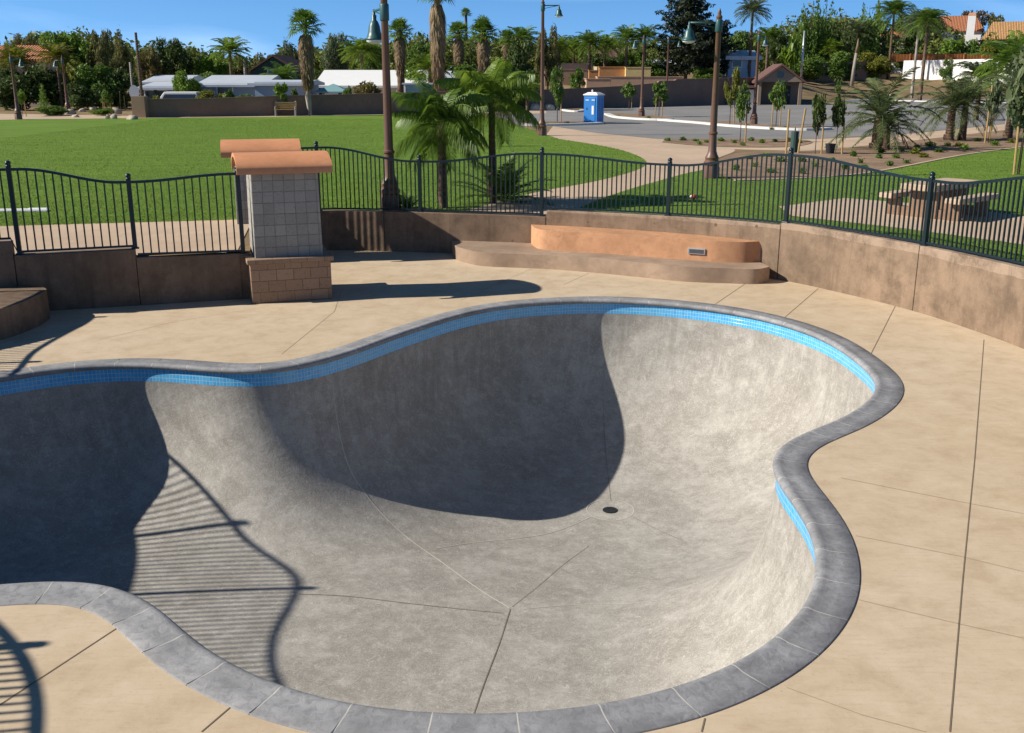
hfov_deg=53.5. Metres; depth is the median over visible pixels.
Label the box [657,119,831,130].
kerb
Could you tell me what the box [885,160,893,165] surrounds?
plant
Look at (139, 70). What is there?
utility pole
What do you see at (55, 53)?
feather palm
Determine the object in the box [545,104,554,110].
boulder
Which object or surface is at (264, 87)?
mobile home
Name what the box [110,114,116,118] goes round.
boulder
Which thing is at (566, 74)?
terrace wall
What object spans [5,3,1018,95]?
woods
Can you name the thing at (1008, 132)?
feather palm
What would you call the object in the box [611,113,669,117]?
planting bed
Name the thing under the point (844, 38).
columnar tree
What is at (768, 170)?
plant
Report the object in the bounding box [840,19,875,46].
feather palm
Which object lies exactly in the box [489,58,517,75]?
bush
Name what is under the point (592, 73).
terrace wall
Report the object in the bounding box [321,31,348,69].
feathery tree
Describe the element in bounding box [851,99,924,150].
feather palm
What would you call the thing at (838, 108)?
young tree
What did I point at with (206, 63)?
leafy tree
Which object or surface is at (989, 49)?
bush
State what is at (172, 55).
feathery tree
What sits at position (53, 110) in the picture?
bush
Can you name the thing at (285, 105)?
park bench
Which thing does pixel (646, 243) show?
concrete bench
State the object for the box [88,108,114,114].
bush
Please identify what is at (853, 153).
plant
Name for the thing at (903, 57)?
wooden fence
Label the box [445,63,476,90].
bush
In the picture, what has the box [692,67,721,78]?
bush
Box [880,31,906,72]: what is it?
house
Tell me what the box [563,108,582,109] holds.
planting bed
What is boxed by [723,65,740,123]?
young tree
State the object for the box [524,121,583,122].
planting bed
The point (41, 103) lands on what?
conifer
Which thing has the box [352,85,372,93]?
bush
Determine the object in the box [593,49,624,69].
house
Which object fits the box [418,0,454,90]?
fan palm
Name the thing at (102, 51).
feathery tree
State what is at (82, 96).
bush
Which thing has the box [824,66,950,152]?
feather palm
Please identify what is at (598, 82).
terrace wall
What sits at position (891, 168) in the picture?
kerb
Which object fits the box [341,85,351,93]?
young tree
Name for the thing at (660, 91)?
young tree
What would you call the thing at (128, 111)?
ground
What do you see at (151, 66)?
feathery tree
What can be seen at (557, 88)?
young tree
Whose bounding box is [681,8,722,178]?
lamp post
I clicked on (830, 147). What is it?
plant pot
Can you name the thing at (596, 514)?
skate bowl
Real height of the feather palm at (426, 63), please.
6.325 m
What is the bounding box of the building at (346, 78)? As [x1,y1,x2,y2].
[317,70,433,94]
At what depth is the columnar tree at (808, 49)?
180.88 m
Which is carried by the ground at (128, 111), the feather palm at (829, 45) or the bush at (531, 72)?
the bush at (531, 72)
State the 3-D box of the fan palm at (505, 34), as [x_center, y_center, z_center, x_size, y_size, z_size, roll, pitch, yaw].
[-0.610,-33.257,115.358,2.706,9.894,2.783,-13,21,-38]
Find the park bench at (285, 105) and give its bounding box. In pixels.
[274,101,296,115]
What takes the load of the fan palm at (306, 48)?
on the ground at (128, 111)
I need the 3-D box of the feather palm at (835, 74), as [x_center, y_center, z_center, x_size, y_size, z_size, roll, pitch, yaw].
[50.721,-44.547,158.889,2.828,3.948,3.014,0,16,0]
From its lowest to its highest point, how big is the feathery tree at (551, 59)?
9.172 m
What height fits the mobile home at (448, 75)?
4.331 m
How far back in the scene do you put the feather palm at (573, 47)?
150.06 m
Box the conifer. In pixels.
[37,83,50,108]
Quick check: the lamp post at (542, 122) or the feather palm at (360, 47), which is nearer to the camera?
the lamp post at (542, 122)
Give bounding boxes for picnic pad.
[780,198,1023,243]
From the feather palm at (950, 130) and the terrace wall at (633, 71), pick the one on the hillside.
the terrace wall at (633, 71)
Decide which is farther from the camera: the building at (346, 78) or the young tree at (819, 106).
the building at (346, 78)
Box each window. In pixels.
[144,90,156,98]
[155,90,167,96]
[216,87,232,94]
[732,60,741,67]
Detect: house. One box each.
[0,45,70,106]
[248,54,301,79]
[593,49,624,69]
[720,50,761,77]
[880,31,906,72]
[930,13,984,52]
[981,21,1023,44]
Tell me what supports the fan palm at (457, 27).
on the ground at (128, 111)
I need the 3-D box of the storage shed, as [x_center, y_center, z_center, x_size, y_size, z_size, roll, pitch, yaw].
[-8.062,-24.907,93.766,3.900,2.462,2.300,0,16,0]
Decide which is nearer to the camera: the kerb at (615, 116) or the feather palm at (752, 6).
the kerb at (615, 116)
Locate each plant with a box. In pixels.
[767,168,778,172]
[773,156,787,161]
[775,27,802,68]
[849,150,856,156]
[876,147,885,152]
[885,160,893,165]
[892,153,901,158]
[908,147,921,153]
[918,152,928,157]
[925,141,936,145]
[934,148,944,151]
[953,141,964,146]
[958,144,970,149]
[990,140,999,145]
[1005,139,1015,142]
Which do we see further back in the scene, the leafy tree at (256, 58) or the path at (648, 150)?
the leafy tree at (256, 58)
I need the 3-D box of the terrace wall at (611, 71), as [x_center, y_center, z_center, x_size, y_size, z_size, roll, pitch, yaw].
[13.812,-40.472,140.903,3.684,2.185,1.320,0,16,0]
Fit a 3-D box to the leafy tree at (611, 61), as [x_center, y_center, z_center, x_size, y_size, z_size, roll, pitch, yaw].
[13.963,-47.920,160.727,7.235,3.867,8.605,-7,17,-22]
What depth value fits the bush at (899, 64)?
190.11 m
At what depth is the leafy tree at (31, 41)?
111.64 m
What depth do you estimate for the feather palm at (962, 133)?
49.08 m
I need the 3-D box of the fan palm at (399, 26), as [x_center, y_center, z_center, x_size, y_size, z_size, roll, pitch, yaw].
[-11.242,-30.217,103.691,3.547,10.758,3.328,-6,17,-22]
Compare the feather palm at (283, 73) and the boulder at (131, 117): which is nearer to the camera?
the boulder at (131, 117)
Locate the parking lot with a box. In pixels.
[495,99,1007,138]
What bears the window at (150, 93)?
in the mobile home at (152, 89)
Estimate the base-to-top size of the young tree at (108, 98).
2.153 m
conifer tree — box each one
[647,0,729,78]
[699,19,742,74]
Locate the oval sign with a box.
[129,85,138,95]
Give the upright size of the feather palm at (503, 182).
1.633 m
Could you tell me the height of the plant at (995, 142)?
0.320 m
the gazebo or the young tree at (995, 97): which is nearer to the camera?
the young tree at (995, 97)
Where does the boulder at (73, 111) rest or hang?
on the ground at (128, 111)
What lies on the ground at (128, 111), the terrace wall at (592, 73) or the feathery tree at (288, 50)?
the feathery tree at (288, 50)
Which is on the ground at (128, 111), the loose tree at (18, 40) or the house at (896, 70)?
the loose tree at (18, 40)
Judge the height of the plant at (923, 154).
0.250 m
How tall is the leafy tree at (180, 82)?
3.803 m
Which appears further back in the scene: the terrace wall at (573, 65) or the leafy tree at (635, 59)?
the leafy tree at (635, 59)
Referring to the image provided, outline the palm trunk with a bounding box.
[850,39,858,85]
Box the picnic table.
[879,178,998,221]
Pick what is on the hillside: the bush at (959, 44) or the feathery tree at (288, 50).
the bush at (959, 44)
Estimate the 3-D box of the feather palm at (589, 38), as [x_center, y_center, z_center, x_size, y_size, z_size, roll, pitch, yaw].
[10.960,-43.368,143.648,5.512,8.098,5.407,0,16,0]
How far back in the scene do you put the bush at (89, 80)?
97.73 m
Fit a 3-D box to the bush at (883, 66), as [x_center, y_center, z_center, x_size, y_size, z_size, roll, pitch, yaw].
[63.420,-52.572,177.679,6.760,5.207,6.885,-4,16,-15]
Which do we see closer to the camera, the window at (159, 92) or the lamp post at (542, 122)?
the lamp post at (542, 122)
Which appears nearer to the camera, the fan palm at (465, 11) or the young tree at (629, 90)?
the young tree at (629, 90)
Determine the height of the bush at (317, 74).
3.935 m
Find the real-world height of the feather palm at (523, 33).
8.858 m
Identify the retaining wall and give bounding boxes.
[0,240,249,310]
[320,209,1023,348]
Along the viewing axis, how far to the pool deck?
9.62 m
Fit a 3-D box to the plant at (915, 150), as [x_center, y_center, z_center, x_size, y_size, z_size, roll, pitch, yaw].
[16.332,-8.720,41.202,0.583,0.343,0.535,13,20,37]
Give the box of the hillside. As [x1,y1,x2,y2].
[528,45,1005,103]
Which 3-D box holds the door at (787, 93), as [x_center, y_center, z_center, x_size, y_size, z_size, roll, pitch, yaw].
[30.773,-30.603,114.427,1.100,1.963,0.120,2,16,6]
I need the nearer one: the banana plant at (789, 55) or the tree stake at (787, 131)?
the tree stake at (787, 131)
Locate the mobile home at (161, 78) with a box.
[142,75,205,83]
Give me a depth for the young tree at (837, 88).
128.59 m
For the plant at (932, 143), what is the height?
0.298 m
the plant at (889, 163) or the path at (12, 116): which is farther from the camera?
the path at (12, 116)
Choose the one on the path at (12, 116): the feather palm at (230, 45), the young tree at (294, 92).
the young tree at (294, 92)
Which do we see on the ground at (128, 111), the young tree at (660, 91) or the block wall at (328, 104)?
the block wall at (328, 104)
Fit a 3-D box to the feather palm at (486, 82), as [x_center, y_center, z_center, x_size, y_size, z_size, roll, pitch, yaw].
[-0.586,-5.434,24.951,2.664,4.123,2.554,-8,18,-25]
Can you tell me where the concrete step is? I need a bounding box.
[452,240,769,283]
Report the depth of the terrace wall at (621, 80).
132.80 m
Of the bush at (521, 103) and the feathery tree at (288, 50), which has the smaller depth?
the bush at (521, 103)
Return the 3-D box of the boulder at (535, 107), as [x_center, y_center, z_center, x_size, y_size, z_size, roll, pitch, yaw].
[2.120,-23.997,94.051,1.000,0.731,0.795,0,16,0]
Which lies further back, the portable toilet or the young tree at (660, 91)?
the young tree at (660, 91)
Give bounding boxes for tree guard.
[790,127,798,152]
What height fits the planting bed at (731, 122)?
0.001 m
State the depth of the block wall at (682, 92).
105.89 m
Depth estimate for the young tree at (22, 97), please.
79.24 m
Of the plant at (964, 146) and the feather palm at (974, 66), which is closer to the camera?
the plant at (964, 146)
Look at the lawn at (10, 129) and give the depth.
39.55 m
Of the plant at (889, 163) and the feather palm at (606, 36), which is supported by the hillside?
the feather palm at (606, 36)
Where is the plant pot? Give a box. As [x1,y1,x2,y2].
[825,143,835,152]
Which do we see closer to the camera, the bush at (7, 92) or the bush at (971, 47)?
the bush at (7, 92)
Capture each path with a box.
[0,111,545,119]
[0,219,248,254]
[465,126,734,214]
[657,124,1016,150]
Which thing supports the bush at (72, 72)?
on the ground at (128, 111)
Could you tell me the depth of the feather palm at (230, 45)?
112.15 m
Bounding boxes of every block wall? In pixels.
[131,91,510,117]
[517,77,803,109]
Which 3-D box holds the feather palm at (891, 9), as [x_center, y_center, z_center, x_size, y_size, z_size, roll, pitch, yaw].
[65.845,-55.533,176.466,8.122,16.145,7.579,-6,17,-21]
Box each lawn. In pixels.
[0,114,644,225]
[582,147,1023,261]
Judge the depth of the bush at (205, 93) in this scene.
86.17 m
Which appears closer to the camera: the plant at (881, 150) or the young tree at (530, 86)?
the plant at (881, 150)
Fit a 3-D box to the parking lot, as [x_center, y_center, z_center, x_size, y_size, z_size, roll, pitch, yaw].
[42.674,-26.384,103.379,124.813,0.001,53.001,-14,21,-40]
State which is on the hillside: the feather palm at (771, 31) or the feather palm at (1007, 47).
the feather palm at (771, 31)
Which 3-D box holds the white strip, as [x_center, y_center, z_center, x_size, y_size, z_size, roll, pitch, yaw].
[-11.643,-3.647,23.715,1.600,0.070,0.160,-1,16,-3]
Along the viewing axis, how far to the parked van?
86.29 m
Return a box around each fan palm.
[285,8,325,115]
[388,17,413,92]
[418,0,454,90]
[447,20,469,78]
[460,7,471,25]
[465,14,499,72]
[494,28,515,59]
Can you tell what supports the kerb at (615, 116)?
on the parking lot
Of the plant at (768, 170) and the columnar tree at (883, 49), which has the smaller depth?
the plant at (768, 170)
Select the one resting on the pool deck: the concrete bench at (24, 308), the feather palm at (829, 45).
the concrete bench at (24, 308)
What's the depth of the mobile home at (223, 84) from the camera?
100.54 m
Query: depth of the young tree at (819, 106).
40.69 m
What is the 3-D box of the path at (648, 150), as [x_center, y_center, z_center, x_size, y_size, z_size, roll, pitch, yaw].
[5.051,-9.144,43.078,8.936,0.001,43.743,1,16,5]
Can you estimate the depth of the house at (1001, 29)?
198.96 m
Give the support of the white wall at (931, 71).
on the hillside
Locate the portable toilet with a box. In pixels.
[583,90,604,122]
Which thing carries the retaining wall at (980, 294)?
on the pool deck
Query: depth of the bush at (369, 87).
85.11 m
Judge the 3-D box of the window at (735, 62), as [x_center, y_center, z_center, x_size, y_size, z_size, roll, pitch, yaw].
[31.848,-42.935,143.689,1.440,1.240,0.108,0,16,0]
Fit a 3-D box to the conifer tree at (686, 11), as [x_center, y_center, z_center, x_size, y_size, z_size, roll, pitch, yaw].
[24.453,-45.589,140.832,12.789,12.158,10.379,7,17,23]
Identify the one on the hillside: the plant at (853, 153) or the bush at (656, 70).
the bush at (656, 70)
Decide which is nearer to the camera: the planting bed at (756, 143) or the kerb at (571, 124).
the planting bed at (756, 143)
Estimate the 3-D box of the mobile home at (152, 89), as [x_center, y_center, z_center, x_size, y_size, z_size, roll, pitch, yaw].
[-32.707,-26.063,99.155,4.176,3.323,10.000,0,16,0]
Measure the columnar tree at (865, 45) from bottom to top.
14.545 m
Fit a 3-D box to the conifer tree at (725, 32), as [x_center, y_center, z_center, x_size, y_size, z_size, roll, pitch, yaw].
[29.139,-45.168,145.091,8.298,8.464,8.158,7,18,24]
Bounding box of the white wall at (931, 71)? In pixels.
[902,59,1012,83]
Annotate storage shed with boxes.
[402,83,432,91]
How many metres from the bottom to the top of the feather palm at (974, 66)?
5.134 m
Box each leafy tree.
[24,32,36,44]
[38,30,98,79]
[171,68,202,92]
[192,51,229,76]
[224,56,251,74]
[252,52,264,64]
[364,44,381,69]
[405,43,430,69]
[506,36,533,71]
[561,54,577,62]
[581,51,624,66]
[616,50,646,66]
[724,30,753,49]
[764,25,788,63]
[890,14,920,47]
[921,19,945,53]
[961,10,989,33]
[984,12,1004,33]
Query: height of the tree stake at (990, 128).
2.495 m
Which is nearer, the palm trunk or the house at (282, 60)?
the house at (282, 60)
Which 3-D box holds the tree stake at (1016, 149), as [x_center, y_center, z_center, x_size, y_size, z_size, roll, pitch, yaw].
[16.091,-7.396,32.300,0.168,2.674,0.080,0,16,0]
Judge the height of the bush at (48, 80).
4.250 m
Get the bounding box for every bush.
[0,67,48,110]
[18,62,75,105]
[32,106,70,115]
[62,59,84,107]
[64,82,101,108]
[69,63,123,108]
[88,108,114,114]
[100,66,138,108]
[195,89,224,97]
[199,70,215,77]
[235,94,252,96]
[313,68,327,94]
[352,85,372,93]
[396,66,427,81]
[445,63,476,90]
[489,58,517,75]
[496,70,538,107]
[517,69,538,88]
[638,58,668,75]
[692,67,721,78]
[788,56,826,79]
[822,50,862,80]
[857,51,894,77]
[893,45,917,70]
[938,38,970,53]
[938,58,953,83]
[957,39,983,53]
[979,40,999,52]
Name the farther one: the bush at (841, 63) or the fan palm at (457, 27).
the bush at (841, 63)
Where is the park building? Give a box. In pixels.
[727,64,805,104]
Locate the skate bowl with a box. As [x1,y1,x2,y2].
[0,296,903,732]
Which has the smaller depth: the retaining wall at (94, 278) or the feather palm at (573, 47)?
the retaining wall at (94, 278)
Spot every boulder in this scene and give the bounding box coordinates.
[65,109,76,113]
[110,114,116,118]
[112,107,121,113]
[126,115,137,119]
[530,103,539,110]
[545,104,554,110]
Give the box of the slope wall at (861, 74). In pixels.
[792,61,891,81]
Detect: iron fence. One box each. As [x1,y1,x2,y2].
[0,160,246,254]
[301,141,1023,264]
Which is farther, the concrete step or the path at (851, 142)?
the path at (851, 142)
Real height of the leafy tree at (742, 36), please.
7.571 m
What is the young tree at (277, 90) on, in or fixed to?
on the path at (12, 116)
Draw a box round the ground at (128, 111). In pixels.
[0,86,1001,256]
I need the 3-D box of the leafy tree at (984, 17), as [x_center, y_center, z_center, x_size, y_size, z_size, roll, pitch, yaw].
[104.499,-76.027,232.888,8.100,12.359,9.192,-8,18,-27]
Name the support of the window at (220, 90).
in the mobile home at (223, 84)
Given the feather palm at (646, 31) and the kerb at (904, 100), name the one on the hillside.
the feather palm at (646, 31)
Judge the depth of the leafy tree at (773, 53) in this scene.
163.37 m
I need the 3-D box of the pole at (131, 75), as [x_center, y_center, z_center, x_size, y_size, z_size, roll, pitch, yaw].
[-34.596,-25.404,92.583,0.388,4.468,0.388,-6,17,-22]
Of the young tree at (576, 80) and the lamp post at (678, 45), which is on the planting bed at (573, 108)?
the young tree at (576, 80)
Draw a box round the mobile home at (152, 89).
[137,82,201,98]
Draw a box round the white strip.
[0,208,49,211]
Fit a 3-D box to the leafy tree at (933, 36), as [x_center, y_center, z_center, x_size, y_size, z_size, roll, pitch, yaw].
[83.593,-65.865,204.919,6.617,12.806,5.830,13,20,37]
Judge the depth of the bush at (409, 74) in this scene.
107.84 m
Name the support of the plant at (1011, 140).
on the planting bed at (868, 154)
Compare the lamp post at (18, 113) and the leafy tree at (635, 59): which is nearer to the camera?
the lamp post at (18, 113)
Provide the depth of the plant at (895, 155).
39.00 m
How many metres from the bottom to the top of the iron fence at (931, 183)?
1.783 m
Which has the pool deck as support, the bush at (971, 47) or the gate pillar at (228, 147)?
the gate pillar at (228, 147)
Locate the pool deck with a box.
[0,250,1023,732]
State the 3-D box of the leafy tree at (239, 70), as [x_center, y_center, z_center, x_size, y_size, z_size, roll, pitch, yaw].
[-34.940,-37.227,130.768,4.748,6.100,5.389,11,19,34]
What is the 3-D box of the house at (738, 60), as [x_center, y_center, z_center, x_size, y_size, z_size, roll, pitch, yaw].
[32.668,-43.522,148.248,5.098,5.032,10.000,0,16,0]
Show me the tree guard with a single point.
(794, 139)
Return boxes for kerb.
[523,122,603,125]
[556,108,583,111]
[604,113,673,120]
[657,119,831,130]
[734,146,1023,180]
[831,100,1005,102]
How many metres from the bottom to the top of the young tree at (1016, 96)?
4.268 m
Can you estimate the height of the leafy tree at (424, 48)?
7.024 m
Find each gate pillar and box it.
[220,139,300,223]
[231,151,333,303]
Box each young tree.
[17,88,26,116]
[100,89,113,115]
[223,89,234,97]
[273,82,287,101]
[291,88,297,94]
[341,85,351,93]
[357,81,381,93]
[472,116,483,145]
[549,65,564,121]
[568,66,585,89]
[620,82,636,108]
[652,81,669,115]
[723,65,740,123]
[735,79,751,141]
[768,80,787,125]
[812,91,826,153]
[831,91,846,153]
[835,79,842,93]
[984,77,1003,142]
[1005,43,1023,174]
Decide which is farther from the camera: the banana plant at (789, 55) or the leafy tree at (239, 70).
the banana plant at (789, 55)
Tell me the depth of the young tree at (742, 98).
47.99 m
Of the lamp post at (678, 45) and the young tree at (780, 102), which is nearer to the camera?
the young tree at (780, 102)
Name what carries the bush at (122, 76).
on the ground at (128, 111)
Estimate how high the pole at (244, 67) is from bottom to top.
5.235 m
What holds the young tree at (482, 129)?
on the lawn at (10, 129)
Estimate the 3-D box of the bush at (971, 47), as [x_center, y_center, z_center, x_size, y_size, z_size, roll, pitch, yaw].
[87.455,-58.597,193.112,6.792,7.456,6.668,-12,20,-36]
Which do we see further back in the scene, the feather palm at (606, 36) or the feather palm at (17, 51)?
the feather palm at (606, 36)
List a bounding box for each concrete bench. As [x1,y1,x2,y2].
[0,285,49,339]
[531,224,760,262]
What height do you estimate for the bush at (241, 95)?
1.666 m
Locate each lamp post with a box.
[9,53,23,119]
[53,56,70,108]
[365,0,400,207]
[537,0,562,135]
[632,36,644,115]
[666,37,680,80]
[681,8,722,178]
[750,30,767,123]
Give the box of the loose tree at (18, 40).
[13,32,28,44]
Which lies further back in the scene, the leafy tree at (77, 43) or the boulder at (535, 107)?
the leafy tree at (77, 43)
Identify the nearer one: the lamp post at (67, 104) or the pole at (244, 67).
the lamp post at (67, 104)
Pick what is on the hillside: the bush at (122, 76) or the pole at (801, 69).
the pole at (801, 69)
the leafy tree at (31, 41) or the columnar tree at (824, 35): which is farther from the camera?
the columnar tree at (824, 35)
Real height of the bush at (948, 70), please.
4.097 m
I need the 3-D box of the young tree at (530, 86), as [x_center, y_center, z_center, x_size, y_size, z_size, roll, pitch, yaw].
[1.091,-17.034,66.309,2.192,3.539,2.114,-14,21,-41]
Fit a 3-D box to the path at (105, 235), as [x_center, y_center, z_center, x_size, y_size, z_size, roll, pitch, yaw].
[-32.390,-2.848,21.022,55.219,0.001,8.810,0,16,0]
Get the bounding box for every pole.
[129,62,132,85]
[134,32,144,95]
[243,59,246,74]
[800,31,804,76]
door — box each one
[585,97,594,120]
[782,86,790,103]
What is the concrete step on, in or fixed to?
on the pool deck
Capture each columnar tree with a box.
[797,1,820,61]
[813,0,834,61]
[831,10,856,61]
[857,1,881,57]
[872,0,890,57]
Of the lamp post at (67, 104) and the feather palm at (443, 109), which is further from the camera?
the lamp post at (67, 104)
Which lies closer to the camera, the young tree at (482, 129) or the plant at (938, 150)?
the plant at (938, 150)
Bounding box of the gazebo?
[314,84,352,94]
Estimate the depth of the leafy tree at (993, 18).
236.23 m
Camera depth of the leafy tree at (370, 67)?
119.06 m
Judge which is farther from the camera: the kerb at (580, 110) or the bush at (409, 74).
the bush at (409, 74)
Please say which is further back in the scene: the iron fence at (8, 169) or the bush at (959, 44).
the bush at (959, 44)
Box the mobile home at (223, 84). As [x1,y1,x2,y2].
[199,75,280,97]
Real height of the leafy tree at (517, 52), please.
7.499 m
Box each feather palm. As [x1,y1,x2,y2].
[0,40,44,75]
[33,42,77,107]
[207,36,252,74]
[259,61,301,79]
[337,36,381,69]
[391,77,493,208]
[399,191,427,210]
[407,51,453,82]
[433,58,541,202]
[452,151,556,204]
[502,25,539,56]
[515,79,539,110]
[547,34,577,61]
[563,35,587,62]
[570,29,608,69]
[591,33,620,66]
[608,24,645,66]
[630,24,661,61]
[733,0,771,78]
[754,26,783,68]
[815,37,843,61]
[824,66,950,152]
[828,69,844,89]
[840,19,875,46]
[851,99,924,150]
[869,0,916,79]
[895,6,941,98]
[903,7,951,100]
[912,75,987,140]
[918,69,1008,140]
[948,60,1011,119]
[968,30,1023,124]
[973,63,1014,137]
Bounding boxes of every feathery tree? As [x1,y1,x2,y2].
[86,28,115,105]
[109,29,134,83]
[135,47,162,79]
[149,36,194,74]
[281,39,297,70]
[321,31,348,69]
[534,23,562,88]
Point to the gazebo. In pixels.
(333, 88)
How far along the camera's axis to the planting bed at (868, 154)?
40.39 m
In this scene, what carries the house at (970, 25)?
on the hillside
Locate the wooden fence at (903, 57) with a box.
[891,53,997,61]
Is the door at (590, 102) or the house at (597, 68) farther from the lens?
the house at (597, 68)
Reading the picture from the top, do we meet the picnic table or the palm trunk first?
the palm trunk
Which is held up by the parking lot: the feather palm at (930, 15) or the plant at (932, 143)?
the feather palm at (930, 15)
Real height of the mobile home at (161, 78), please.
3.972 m
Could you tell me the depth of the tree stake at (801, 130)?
41.37 m
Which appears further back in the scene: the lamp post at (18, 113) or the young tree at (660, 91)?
the young tree at (660, 91)
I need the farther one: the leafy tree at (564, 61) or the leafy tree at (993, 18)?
the leafy tree at (993, 18)
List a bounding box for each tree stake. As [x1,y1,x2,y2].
[785,109,789,153]
[797,108,806,152]
[984,85,992,142]
[989,115,992,141]
[1013,91,1022,174]
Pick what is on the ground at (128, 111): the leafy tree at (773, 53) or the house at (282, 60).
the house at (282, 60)
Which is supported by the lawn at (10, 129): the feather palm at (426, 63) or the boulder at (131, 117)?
the boulder at (131, 117)
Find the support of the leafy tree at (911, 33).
on the hillside
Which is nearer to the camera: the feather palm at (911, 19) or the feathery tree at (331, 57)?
the feathery tree at (331, 57)
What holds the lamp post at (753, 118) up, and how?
on the planting bed at (731, 122)
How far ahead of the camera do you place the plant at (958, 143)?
45.62 m
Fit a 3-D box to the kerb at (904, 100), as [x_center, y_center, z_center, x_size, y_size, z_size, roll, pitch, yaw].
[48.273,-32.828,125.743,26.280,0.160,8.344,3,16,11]
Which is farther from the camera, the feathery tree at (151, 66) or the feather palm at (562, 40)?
the feather palm at (562, 40)
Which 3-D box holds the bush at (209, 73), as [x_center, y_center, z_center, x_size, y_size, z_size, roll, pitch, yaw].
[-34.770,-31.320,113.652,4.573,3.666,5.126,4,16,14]
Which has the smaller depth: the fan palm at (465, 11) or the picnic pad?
the picnic pad
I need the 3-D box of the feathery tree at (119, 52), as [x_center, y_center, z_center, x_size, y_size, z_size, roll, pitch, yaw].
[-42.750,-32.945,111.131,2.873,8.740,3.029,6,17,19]
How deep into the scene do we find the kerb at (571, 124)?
65.14 m
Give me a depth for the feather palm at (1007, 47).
57.30 m
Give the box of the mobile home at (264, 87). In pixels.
[247,80,324,95]
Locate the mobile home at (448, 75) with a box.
[445,71,477,77]
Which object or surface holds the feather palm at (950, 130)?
on the planting bed at (868, 154)
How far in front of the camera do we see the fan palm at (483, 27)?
102.55 m
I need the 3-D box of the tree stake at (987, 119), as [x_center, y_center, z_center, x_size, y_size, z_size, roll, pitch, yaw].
[22.367,-11.800,47.667,0.099,2.695,0.080,0,16,0]
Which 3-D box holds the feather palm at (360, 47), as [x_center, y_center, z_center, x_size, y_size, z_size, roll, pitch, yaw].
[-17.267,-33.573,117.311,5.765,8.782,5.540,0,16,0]
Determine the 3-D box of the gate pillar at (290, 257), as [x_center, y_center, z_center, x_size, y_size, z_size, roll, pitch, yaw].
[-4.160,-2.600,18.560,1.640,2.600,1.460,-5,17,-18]
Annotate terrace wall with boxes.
[544,69,587,85]
[557,63,592,69]
[584,78,611,87]
[588,70,598,77]
[595,76,682,85]
[598,67,624,75]
[625,67,651,75]
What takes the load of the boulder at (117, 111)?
on the ground at (128, 111)
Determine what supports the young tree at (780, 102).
on the planting bed at (731, 122)
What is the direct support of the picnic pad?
on the lawn at (971, 163)
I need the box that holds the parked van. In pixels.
[160,92,198,98]
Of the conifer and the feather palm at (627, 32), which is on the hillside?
the feather palm at (627, 32)
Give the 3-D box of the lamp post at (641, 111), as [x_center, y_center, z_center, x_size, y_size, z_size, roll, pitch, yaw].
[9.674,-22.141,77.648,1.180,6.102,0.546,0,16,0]
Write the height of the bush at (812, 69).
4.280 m
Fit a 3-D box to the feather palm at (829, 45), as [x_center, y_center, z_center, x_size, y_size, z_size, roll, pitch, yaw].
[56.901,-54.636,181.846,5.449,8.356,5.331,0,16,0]
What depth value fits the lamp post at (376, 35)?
23.30 m
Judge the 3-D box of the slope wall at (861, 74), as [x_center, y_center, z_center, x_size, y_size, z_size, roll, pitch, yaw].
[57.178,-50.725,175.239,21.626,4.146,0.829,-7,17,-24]
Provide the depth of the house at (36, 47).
104.61 m
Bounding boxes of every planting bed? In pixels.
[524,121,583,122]
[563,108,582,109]
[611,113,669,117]
[663,139,811,146]
[689,120,812,127]
[719,128,1022,179]
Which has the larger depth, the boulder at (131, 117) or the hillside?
the hillside
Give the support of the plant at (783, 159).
on the planting bed at (868, 154)

